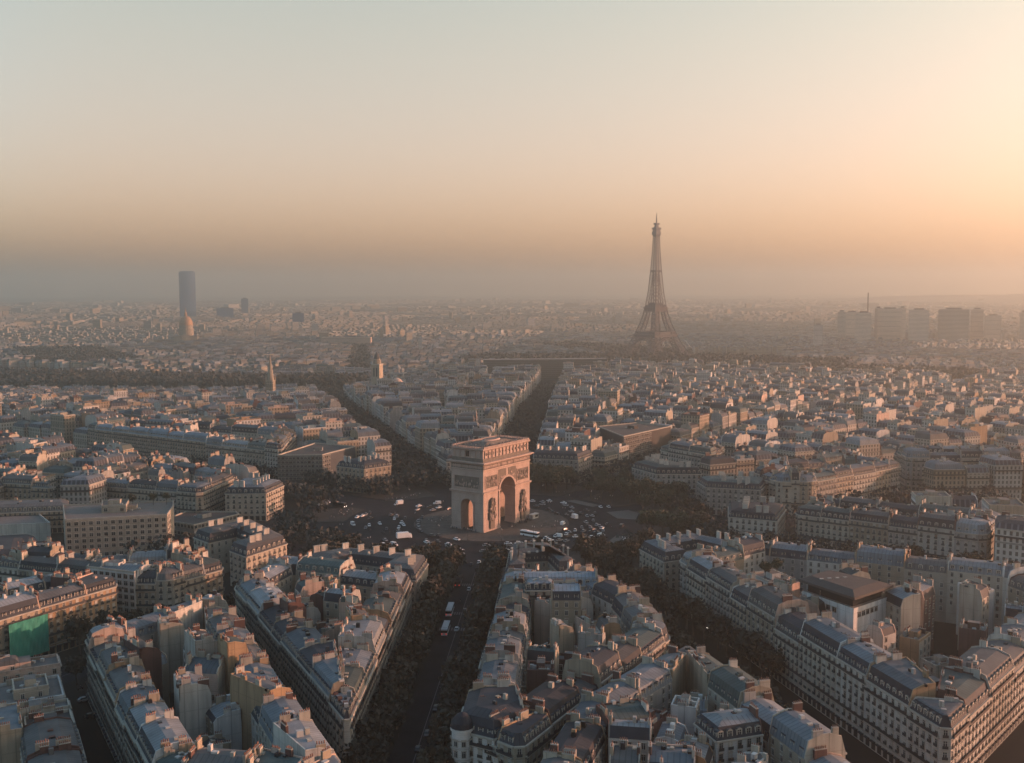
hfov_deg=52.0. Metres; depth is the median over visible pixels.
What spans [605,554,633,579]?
tree
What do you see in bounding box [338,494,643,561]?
roundabout road
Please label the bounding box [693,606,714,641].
tree
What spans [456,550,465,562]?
tree
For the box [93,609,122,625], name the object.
tree
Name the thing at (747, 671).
tree
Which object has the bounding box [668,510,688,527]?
tree
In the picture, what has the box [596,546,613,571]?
tree
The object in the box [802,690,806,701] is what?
shop window
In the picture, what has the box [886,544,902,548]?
tree
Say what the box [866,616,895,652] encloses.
courtyard house
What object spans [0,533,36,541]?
apartment building
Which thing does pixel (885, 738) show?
window
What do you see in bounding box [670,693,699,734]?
courtyard house
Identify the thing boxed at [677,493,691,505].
tree
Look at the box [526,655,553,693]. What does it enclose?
courtyard house
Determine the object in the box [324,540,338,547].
tree
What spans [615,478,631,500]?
tree
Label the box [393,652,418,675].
tree
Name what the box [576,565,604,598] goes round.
apartment building
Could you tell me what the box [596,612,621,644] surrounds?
courtyard house
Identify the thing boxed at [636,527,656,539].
tree
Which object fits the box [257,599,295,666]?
apartment building
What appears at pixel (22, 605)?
apartment building
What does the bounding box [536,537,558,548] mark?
tree
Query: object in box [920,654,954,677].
courtyard house
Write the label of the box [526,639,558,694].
courtyard house
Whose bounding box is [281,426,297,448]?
apartment building
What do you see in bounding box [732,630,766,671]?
tree
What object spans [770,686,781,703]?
tree
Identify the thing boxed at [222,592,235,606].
tree
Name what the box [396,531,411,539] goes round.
box truck
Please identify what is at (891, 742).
window
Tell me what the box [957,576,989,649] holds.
courtyard house
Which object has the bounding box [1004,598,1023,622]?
courtyard house
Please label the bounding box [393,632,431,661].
tree
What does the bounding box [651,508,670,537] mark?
tree
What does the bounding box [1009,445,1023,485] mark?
apartment building
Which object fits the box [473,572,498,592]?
tree
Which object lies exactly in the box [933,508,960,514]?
courtyard house
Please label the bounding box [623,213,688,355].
lattice tower
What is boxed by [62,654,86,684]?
tree
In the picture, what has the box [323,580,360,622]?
courtyard house
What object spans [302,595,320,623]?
courtyard house
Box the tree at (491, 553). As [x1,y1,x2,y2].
[483,547,504,562]
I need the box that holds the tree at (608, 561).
[603,556,617,574]
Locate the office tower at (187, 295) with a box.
[179,271,195,316]
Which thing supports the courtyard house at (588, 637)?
on the ground
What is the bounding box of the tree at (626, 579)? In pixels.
[624,570,634,584]
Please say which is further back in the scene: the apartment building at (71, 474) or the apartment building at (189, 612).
the apartment building at (71, 474)
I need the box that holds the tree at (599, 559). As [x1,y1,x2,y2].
[593,553,612,577]
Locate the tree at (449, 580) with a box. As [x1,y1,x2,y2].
[427,571,453,592]
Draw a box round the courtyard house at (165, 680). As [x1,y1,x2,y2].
[161,651,169,707]
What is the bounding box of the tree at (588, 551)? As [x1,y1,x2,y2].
[579,544,596,563]
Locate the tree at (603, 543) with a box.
[597,541,611,548]
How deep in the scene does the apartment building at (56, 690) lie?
330.96 m
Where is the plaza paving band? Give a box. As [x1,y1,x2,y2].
[421,510,565,540]
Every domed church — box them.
[153,307,220,342]
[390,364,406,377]
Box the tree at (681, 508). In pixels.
[677,506,694,516]
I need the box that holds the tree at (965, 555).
[957,551,976,558]
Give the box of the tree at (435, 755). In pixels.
[416,742,454,762]
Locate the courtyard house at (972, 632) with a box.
[958,616,987,657]
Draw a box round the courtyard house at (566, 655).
[559,651,574,679]
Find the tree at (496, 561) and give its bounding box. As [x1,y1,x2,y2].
[479,555,504,585]
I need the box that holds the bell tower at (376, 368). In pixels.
[371,352,382,384]
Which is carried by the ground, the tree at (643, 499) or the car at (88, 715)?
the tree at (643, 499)
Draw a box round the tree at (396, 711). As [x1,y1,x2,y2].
[366,702,406,749]
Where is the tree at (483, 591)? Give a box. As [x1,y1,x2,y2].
[471,587,497,603]
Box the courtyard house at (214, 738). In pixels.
[201,730,230,748]
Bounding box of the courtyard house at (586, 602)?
[581,590,592,619]
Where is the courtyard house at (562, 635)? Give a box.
[550,618,574,652]
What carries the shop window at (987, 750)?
in the apartment building at (970, 690)
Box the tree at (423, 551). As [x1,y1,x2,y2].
[421,548,433,554]
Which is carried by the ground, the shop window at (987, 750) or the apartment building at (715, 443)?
the apartment building at (715, 443)
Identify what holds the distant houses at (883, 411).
on the ground
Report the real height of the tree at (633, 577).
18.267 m
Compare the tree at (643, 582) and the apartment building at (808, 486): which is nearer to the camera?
the tree at (643, 582)
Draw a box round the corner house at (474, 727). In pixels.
[450,677,523,762]
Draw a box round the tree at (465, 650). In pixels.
[453,642,482,667]
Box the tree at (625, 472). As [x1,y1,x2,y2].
[617,468,633,479]
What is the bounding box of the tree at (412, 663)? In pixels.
[386,655,418,684]
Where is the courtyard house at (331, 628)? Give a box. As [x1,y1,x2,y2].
[316,617,342,652]
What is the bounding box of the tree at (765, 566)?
[759,561,771,578]
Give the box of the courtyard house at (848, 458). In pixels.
[842,451,856,464]
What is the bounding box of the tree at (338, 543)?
[334,541,351,547]
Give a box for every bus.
[331,501,346,506]
[441,620,449,635]
[445,602,453,615]
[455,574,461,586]
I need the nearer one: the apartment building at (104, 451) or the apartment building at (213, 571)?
the apartment building at (213, 571)
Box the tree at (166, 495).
[161,492,170,504]
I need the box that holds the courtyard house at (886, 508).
[865,502,889,511]
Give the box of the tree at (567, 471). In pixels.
[556,464,574,488]
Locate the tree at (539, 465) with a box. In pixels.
[533,462,543,484]
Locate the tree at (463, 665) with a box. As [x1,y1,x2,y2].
[438,652,479,687]
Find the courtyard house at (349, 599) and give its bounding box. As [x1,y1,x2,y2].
[339,589,359,624]
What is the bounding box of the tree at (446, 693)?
[437,686,466,707]
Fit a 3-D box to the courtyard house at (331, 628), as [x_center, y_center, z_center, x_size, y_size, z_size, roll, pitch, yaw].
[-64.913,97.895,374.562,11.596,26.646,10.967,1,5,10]
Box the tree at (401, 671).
[380,658,414,679]
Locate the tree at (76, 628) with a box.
[61,613,92,654]
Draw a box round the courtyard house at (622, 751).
[609,737,640,762]
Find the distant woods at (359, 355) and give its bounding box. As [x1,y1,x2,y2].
[345,342,373,367]
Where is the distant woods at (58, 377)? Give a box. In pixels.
[0,366,369,390]
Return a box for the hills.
[817,293,1023,302]
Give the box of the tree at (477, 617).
[462,602,492,635]
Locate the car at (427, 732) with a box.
[423,729,429,736]
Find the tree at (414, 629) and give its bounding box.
[402,622,432,666]
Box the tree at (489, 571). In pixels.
[478,565,499,580]
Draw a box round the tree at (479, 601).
[473,600,494,613]
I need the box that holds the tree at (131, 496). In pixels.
[128,493,136,503]
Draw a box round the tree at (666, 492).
[661,488,676,510]
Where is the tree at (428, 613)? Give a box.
[406,608,435,624]
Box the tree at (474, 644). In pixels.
[457,639,481,650]
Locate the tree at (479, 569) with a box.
[475,561,501,582]
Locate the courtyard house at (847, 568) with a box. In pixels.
[838,561,870,578]
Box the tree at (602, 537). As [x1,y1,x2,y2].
[591,532,606,546]
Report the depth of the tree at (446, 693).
332.37 m
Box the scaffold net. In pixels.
[8,612,49,656]
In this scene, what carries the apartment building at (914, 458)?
on the ground
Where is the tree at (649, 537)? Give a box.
[645,535,655,539]
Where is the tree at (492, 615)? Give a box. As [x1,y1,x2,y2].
[473,603,493,619]
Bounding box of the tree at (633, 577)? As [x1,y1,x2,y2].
[627,565,655,589]
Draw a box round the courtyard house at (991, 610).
[956,582,994,635]
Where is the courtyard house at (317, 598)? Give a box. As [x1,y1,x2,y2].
[310,586,326,621]
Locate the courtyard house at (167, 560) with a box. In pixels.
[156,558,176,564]
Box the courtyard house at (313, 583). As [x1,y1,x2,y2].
[295,571,323,602]
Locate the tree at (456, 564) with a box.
[437,555,458,577]
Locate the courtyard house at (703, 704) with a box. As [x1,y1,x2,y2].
[685,690,707,713]
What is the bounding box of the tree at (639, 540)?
[630,535,645,562]
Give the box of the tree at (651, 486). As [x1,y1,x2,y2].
[642,477,661,510]
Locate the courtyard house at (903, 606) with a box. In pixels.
[884,580,920,650]
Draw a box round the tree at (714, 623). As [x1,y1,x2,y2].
[701,614,730,651]
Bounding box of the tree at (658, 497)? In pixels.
[651,491,666,507]
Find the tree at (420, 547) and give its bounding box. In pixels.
[414,544,425,552]
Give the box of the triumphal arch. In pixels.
[446,435,533,532]
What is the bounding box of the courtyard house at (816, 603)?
[801,593,825,615]
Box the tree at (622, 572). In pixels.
[617,566,632,583]
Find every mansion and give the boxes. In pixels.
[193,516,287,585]
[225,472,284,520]
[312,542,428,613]
[336,452,391,492]
[437,446,451,485]
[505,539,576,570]
[533,443,592,482]
[632,454,701,498]
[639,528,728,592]
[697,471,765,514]
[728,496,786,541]
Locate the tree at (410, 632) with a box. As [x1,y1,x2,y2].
[396,629,415,651]
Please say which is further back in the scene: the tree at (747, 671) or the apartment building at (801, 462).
the apartment building at (801, 462)
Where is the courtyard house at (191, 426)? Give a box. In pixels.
[183,422,198,430]
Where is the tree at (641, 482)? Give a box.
[638,476,649,493]
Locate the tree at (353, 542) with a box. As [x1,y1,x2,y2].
[345,536,363,547]
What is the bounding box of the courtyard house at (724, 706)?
[714,701,728,710]
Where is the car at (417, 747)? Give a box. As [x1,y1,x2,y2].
[414,745,421,752]
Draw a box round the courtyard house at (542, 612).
[534,592,550,645]
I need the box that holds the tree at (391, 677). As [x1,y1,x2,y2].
[378,669,412,691]
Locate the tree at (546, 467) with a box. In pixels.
[540,463,553,487]
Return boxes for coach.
[520,529,538,537]
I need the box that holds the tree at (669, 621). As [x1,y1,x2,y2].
[662,611,678,631]
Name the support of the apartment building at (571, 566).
on the ground
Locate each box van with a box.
[394,499,402,505]
[570,513,577,519]
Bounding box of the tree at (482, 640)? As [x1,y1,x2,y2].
[467,629,485,645]
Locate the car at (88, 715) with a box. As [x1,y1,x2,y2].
[84,712,93,718]
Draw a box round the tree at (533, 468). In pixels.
[530,462,537,486]
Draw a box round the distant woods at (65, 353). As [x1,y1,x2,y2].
[13,344,140,366]
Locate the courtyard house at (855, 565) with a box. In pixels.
[839,558,860,570]
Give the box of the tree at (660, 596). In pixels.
[653,586,676,615]
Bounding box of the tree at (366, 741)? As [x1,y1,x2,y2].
[342,734,389,762]
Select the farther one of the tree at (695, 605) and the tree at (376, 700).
the tree at (695, 605)
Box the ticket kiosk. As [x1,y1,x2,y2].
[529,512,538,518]
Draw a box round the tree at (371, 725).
[355,710,398,746]
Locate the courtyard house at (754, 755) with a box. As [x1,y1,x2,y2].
[732,742,768,762]
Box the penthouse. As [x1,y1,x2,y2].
[101,498,128,512]
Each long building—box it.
[321,337,371,344]
[483,358,607,379]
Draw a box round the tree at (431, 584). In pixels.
[420,574,451,597]
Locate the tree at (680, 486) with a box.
[670,481,689,505]
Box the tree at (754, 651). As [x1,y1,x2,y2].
[746,641,771,678]
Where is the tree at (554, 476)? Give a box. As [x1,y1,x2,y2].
[544,467,562,493]
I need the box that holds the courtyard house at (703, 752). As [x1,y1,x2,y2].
[675,731,712,762]
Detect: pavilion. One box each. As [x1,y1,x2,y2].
[174,511,239,534]
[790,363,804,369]
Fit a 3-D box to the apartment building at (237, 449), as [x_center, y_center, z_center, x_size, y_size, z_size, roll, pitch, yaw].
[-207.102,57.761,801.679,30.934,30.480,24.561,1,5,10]
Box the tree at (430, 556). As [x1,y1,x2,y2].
[423,551,437,576]
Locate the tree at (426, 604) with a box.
[412,600,441,624]
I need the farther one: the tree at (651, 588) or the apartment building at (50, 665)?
the tree at (651, 588)
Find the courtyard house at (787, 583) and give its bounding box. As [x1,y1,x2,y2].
[774,575,799,598]
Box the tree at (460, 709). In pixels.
[430,707,461,729]
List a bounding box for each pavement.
[276,502,365,522]
[276,528,344,543]
[287,547,368,556]
[352,486,434,501]
[414,508,568,540]
[530,483,583,496]
[568,500,598,506]
[570,553,639,575]
[581,490,652,506]
[607,510,638,519]
[610,536,628,542]
[633,506,683,515]
[640,527,695,536]
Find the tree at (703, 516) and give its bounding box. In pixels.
[695,511,710,522]
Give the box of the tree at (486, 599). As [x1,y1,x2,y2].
[473,595,495,612]
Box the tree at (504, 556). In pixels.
[500,553,507,567]
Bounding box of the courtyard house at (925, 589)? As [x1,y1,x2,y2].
[911,573,934,651]
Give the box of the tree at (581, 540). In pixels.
[571,532,596,565]
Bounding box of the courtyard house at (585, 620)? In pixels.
[575,608,596,643]
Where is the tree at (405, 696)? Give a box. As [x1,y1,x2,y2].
[372,682,414,705]
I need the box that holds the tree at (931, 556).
[922,553,940,558]
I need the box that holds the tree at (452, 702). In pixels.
[437,693,466,711]
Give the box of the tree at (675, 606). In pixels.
[670,592,696,631]
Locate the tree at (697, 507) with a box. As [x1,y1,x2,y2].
[691,501,708,512]
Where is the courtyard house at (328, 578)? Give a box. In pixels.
[320,574,339,587]
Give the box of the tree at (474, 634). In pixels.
[458,628,482,649]
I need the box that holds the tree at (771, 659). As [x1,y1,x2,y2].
[760,646,786,685]
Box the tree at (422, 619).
[411,612,435,633]
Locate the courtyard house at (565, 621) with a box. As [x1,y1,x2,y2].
[562,618,573,629]
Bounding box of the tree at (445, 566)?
[428,558,454,579]
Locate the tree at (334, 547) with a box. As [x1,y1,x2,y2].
[327,546,340,549]
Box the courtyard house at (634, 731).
[608,710,650,762]
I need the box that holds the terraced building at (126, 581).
[86,558,143,612]
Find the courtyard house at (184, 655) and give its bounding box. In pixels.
[183,644,184,666]
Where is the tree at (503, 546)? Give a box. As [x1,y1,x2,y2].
[485,542,507,555]
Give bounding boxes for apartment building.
[0,455,18,467]
[0,462,26,472]
[0,465,19,477]
[0,470,37,499]
[0,480,4,499]
[0,497,69,532]
[0,514,50,540]
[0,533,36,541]
[0,538,23,557]
[0,554,19,582]
[0,582,41,657]
[0,583,6,597]
[0,654,18,671]
[0,654,61,683]
[0,672,65,703]
[0,700,22,762]
[1,570,45,595]
[9,469,34,473]
[9,548,24,560]
[12,673,49,699]
[17,536,66,551]
[17,550,71,578]
[18,449,46,470]
[19,696,72,725]
[19,713,86,762]
[23,707,74,725]
[25,540,60,556]
[26,577,87,655]
[27,739,86,762]
[30,470,45,480]
[31,477,52,498]
[33,569,63,589]
[42,461,72,497]
[42,473,56,498]
[49,455,83,470]
[51,567,89,587]
[52,546,96,559]
[56,551,100,574]
[60,469,107,503]
[61,470,81,482]
[67,572,118,627]
[73,451,107,470]
[80,465,113,477]
[82,451,100,457]
[84,615,126,706]
[85,461,120,470]
[87,419,108,448]
[87,633,119,724]
[94,420,124,444]
[94,639,144,741]
[95,547,130,560]
[96,449,123,464]
[98,445,122,453]
[99,414,125,425]
[100,555,152,604]
[103,654,156,762]
[104,475,128,499]
[111,423,129,442]
[113,457,147,478]
[113,676,162,762]
[114,604,167,647]
[120,627,162,698]
[122,689,168,762]
[123,450,138,463]
[126,474,163,501]
[127,423,156,457]
[128,417,147,426]
[129,545,166,564]
[134,707,194,762]
[136,455,165,469]
[136,562,157,614]
[145,417,180,427]
[147,425,180,456]
[148,450,168,457]
[150,561,185,606]
[153,459,171,476]
[155,474,189,514]
[155,739,191,762]
[156,455,188,463]
[157,592,202,629]
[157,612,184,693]
[166,538,191,559]
[167,427,191,456]
[171,546,204,563]
[171,557,206,598]
[172,420,188,430]
[172,458,207,479]
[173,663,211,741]
[176,478,214,513]
[182,429,218,463]
[183,550,224,594]
[184,623,217,664]
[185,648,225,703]
[185,735,259,762]
[193,418,219,432]
[194,462,225,480]
[195,468,233,510]
[197,590,228,629]
[204,600,227,629]
[205,432,234,458]
[206,605,249,638]
[208,450,234,468]
[210,422,231,435]
[214,617,260,649]
[217,628,248,693]
[220,469,238,480]
[221,436,257,463]
[225,461,257,480]
[230,663,290,749]
[231,421,265,439]
[233,568,268,615]
[233,637,274,671]
[236,571,274,627]
[240,654,284,686]
[245,580,284,646]
[246,437,268,476]
[247,744,302,762]
[250,695,295,747]
[252,556,292,595]
[257,423,283,440]
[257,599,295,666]
[258,690,302,748]
[264,439,284,479]
[267,553,306,597]
[269,608,312,679]
[270,430,289,451]
[273,428,292,450]
[273,708,340,761]
[279,592,306,619]
[279,619,328,698]
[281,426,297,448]
[288,430,296,449]
[294,635,337,717]
[296,550,355,582]
[301,746,339,762]
[308,650,343,743]
[327,684,360,761]
[338,613,387,691]
[338,640,378,714]
[340,564,383,604]
[341,660,369,736]
[345,602,368,620]
[362,591,399,658]
[367,437,391,472]
[367,610,393,668]
[371,564,411,629]
[373,585,406,642]
[377,562,413,619]
[435,437,456,465]
[477,629,523,695]
[478,651,521,692]
[479,675,510,696]
[484,708,513,762]
[487,603,528,647]
[488,622,526,693]
[493,597,530,641]
[494,576,531,641]
[496,702,553,762]
[498,566,528,593]
[504,566,535,573]
[522,564,597,590]
[522,673,580,742]
[524,575,553,644]
[534,563,566,570]
[537,433,557,447]
[540,748,587,762]
[542,710,604,762]
[551,577,581,631]
[554,438,570,447]
[561,690,608,762]
[562,639,623,687]
[564,669,598,695]
[566,558,593,570]
[570,435,601,451]
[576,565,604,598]
[576,674,641,707]
[591,573,640,619]
[592,446,617,474]
[596,695,653,762]
[606,442,629,472]
[607,633,641,673]
[610,584,652,627]
[610,653,671,715]
[616,621,666,659]
[621,596,663,634]
[632,611,669,653]
[654,643,686,700]
[659,441,671,459]
[668,438,700,463]
[678,542,716,594]
[678,646,695,692]
[685,549,729,617]
[688,441,715,469]
[688,644,723,696]
[693,701,763,762]
[699,451,736,476]
[705,561,759,640]
[707,439,725,454]
[707,657,774,711]
[709,443,722,454]
[712,540,743,571]
[721,430,749,455]
[721,532,764,573]
[728,454,754,475]
[728,578,755,657]
[731,448,745,455]
[736,442,747,450]
[740,688,783,753]
[744,446,777,470]
[746,580,809,677]
[747,436,779,450]
[750,569,791,584]
[754,460,775,476]
[761,468,778,501]
[764,538,774,561]
[765,443,780,453]
[768,455,788,468]
[768,469,790,514]
[769,459,785,471]
[769,536,812,594]
[769,699,846,762]
[773,605,806,695]
[777,439,814,459]
[778,455,808,472]
[789,464,799,515]
[794,499,827,546]
[797,609,872,722]
[799,469,817,505]
[803,439,832,451]
[806,541,855,588]
[807,492,835,506]
[808,454,824,472]
[808,745,849,762]
[811,450,842,466]
[811,467,837,497]
[818,442,849,451]
[820,503,854,549]
[822,463,853,498]
[826,496,840,506]
[834,634,898,743]
[835,448,858,454]
[839,492,882,507]
[845,459,876,498]
[849,504,894,550]
[852,451,881,462]
[856,540,908,585]
[863,651,935,762]
[866,457,891,499]
[875,456,900,498]
[877,497,920,516]
[888,509,918,547]
[893,445,912,461]
[896,443,916,486]
[900,443,929,490]
[904,547,948,622]
[905,694,970,762]
[910,490,950,505]
[913,441,942,451]
[917,507,960,558]
[918,497,972,517]
[922,456,965,491]
[930,448,960,462]
[937,664,991,762]
[942,441,969,451]
[946,552,1004,628]
[946,638,1015,757]
[949,489,977,508]
[954,512,993,560]
[955,444,982,464]
[960,461,989,496]
[966,440,999,447]
[968,502,1000,518]
[974,511,994,559]
[978,443,1010,456]
[979,452,1022,498]
[981,494,1023,514]
[987,616,1023,645]
[987,634,1023,731]
[993,510,1023,564]
[1001,558,1023,625]
[1008,573,1023,604]
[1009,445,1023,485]
[1012,612,1023,623]
[1022,462,1023,494]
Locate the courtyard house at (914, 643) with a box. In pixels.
[899,625,930,667]
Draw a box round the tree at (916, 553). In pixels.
[900,547,921,555]
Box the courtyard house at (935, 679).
[929,673,939,697]
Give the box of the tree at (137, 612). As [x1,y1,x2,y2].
[127,608,143,618]
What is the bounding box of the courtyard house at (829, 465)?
[824,462,835,467]
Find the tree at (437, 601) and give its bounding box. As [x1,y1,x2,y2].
[414,589,442,611]
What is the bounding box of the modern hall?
[798,570,893,632]
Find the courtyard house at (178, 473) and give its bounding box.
[171,465,190,481]
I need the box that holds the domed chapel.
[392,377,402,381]
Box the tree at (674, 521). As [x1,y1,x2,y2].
[665,513,684,533]
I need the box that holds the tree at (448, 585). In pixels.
[421,582,452,614]
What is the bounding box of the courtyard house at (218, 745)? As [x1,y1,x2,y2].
[213,740,222,747]
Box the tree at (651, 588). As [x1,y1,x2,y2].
[643,577,668,610]
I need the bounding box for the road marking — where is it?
[61,574,474,762]
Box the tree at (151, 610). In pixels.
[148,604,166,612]
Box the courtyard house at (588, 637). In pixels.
[578,623,605,651]
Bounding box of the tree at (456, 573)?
[439,561,458,579]
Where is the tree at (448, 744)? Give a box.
[422,742,451,760]
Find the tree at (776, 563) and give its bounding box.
[771,557,782,568]
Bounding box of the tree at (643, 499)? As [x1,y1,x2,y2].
[634,494,650,510]
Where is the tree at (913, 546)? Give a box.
[903,543,924,556]
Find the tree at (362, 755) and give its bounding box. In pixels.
[340,742,380,762]
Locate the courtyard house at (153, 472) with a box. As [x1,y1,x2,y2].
[148,465,165,479]
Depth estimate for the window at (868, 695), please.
321.55 m
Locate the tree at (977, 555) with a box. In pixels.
[966,550,988,560]
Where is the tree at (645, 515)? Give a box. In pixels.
[635,507,657,528]
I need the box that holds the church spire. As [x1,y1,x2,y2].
[265,357,275,390]
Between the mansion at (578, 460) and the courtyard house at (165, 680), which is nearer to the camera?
the courtyard house at (165, 680)
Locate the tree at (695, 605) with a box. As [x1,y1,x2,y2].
[677,596,709,636]
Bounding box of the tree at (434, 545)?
[424,541,441,566]
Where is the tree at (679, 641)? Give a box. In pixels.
[669,629,696,649]
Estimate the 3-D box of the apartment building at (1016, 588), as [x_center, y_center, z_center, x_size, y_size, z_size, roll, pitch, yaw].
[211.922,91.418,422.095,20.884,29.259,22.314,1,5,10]
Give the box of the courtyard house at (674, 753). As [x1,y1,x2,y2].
[648,738,694,762]
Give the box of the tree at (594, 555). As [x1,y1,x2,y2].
[591,551,605,575]
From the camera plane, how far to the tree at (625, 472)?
710.44 m
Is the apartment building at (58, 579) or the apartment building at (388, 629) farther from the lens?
the apartment building at (58, 579)
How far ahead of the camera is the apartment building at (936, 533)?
520.53 m
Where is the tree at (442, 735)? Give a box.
[425,725,451,747]
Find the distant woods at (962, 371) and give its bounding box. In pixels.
[814,361,989,379]
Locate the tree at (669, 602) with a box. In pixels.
[665,592,687,626]
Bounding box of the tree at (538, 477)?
[530,471,546,492]
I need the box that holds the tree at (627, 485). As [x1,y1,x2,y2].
[620,478,639,502]
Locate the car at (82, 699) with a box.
[77,696,87,702]
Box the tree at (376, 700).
[369,694,402,738]
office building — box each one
[63,500,174,555]
[277,443,354,485]
[598,422,670,465]
[813,323,822,346]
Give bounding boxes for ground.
[0,295,1023,762]
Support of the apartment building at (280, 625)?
on the ground
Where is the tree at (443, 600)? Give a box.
[424,591,444,626]
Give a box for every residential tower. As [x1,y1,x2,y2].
[216,307,233,317]
[241,298,247,312]
[292,312,303,322]
[312,323,317,330]
[418,336,421,348]
[837,310,845,338]
[845,311,855,335]
[855,311,870,342]
[874,306,881,338]
[877,307,901,339]
[899,306,905,340]
[908,308,928,340]
[937,308,969,340]
[970,308,983,339]
[984,314,1000,339]
[1019,310,1023,340]
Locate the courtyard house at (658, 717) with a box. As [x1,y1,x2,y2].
[649,707,669,741]
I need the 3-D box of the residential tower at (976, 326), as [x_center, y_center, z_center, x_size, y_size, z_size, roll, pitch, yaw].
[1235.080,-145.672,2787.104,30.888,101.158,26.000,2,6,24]
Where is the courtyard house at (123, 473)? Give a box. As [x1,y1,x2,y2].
[113,465,129,478]
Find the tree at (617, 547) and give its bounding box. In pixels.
[609,541,626,555]
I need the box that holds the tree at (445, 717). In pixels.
[428,708,457,732]
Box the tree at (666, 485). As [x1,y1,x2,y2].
[656,481,671,508]
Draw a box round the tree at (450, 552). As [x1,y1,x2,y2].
[434,542,460,578]
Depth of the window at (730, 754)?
276.38 m
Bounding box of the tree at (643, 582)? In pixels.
[637,573,662,594]
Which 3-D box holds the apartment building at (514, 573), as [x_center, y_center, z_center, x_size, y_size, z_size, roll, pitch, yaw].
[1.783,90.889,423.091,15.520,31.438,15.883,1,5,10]
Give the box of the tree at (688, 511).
[674,508,693,531]
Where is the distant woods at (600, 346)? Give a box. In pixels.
[519,340,692,354]
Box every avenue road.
[61,666,86,684]
[261,522,340,528]
[284,488,389,508]
[287,541,326,551]
[388,562,478,762]
[404,467,450,495]
[562,489,600,498]
[618,499,696,510]
[637,516,795,526]
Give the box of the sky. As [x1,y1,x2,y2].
[0,0,1023,297]
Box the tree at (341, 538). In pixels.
[333,533,352,543]
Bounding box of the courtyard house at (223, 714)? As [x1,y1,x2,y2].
[206,693,241,749]
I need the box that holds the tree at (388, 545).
[373,542,395,550]
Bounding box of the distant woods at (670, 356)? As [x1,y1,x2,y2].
[459,350,852,367]
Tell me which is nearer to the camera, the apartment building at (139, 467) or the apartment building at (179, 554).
the apartment building at (179, 554)
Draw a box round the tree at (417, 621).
[407,616,436,658]
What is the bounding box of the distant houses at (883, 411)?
[0,357,1023,466]
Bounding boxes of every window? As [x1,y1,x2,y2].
[4,635,8,642]
[37,690,42,696]
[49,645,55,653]
[52,668,56,674]
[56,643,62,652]
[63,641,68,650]
[453,739,457,747]
[453,750,457,758]
[461,740,466,747]
[461,751,466,758]
[477,748,482,758]
[486,739,491,746]
[486,751,491,760]
[499,755,503,762]
[516,748,522,757]
[532,752,535,762]
[537,748,541,758]
[640,742,645,749]
[641,754,645,761]
[718,743,723,751]
[718,753,723,762]
[728,741,733,750]
[728,751,733,761]
[737,740,742,748]
[747,738,751,747]
[756,737,761,745]
[776,672,781,683]
[780,675,785,686]
[785,678,789,689]
[789,681,793,692]
[793,684,798,695]
[797,687,802,698]
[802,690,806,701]
[806,693,811,704]
[810,696,815,708]
[815,699,820,711]
[819,703,825,714]
[824,706,829,718]
[829,709,834,721]
[832,606,836,612]
[834,713,840,725]
[840,717,845,729]
[842,689,845,698]
[846,721,851,734]
[848,684,851,693]
[848,693,851,702]
[851,725,857,738]
[854,697,857,706]
[857,730,863,742]
[860,692,863,701]
[860,701,863,710]
[863,734,869,747]
[866,692,870,702]
[866,703,869,712]
[869,738,875,751]
[871,707,875,716]
[871,727,874,736]
[872,696,875,705]
[875,742,881,755]
[877,710,881,720]
[877,731,880,741]
[878,700,881,709]
[881,746,887,760]
[883,714,887,724]
[883,735,886,745]
[884,704,887,713]
[887,751,893,762]
[889,718,893,728]
[889,740,892,749]
[890,708,893,717]
[893,755,899,762]
[895,722,899,732]
[895,744,899,754]
[896,712,900,721]
[901,748,905,758]
[902,716,906,725]
[902,727,906,736]
[908,721,912,731]
[908,731,912,741]
[908,752,911,762]
[914,725,918,735]
[914,735,918,745]
[920,739,924,749]
[921,729,925,739]
[926,743,930,754]
[926,754,930,762]
[927,733,931,743]
[933,737,937,747]
[933,748,937,758]
[942,730,948,738]
[942,740,948,749]
[942,751,947,760]
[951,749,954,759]
[981,751,986,762]
[984,747,989,760]
[988,744,992,756]
[991,741,995,753]
[994,738,999,750]
[997,734,1002,747]
[1000,731,1004,743]
[1003,728,1007,740]
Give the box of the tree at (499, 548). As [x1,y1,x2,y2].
[481,545,505,557]
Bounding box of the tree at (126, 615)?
[117,610,133,620]
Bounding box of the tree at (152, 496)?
[148,493,157,504]
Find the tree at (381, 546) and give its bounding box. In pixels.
[369,540,387,550]
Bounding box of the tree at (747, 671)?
[742,665,754,676]
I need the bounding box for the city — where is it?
[0,298,1023,374]
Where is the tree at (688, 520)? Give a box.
[683,515,706,532]
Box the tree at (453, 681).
[441,671,471,696]
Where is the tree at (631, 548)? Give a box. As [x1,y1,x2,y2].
[620,540,639,557]
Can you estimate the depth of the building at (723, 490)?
648.68 m
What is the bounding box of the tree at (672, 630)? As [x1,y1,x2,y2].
[667,627,689,642]
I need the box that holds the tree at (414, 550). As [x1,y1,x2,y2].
[401,546,421,554]
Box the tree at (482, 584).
[475,581,493,591]
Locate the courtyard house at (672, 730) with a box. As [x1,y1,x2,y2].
[653,714,688,743]
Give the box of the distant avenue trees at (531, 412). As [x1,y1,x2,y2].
[122,382,1012,554]
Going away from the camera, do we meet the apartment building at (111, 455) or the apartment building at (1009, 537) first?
the apartment building at (1009, 537)
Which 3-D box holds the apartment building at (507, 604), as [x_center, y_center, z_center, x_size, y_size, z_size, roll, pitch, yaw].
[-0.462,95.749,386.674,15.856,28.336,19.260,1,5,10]
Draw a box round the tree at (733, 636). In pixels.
[729,627,747,664]
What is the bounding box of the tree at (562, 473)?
[551,472,564,491]
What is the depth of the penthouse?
568.52 m
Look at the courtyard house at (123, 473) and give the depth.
679.50 m

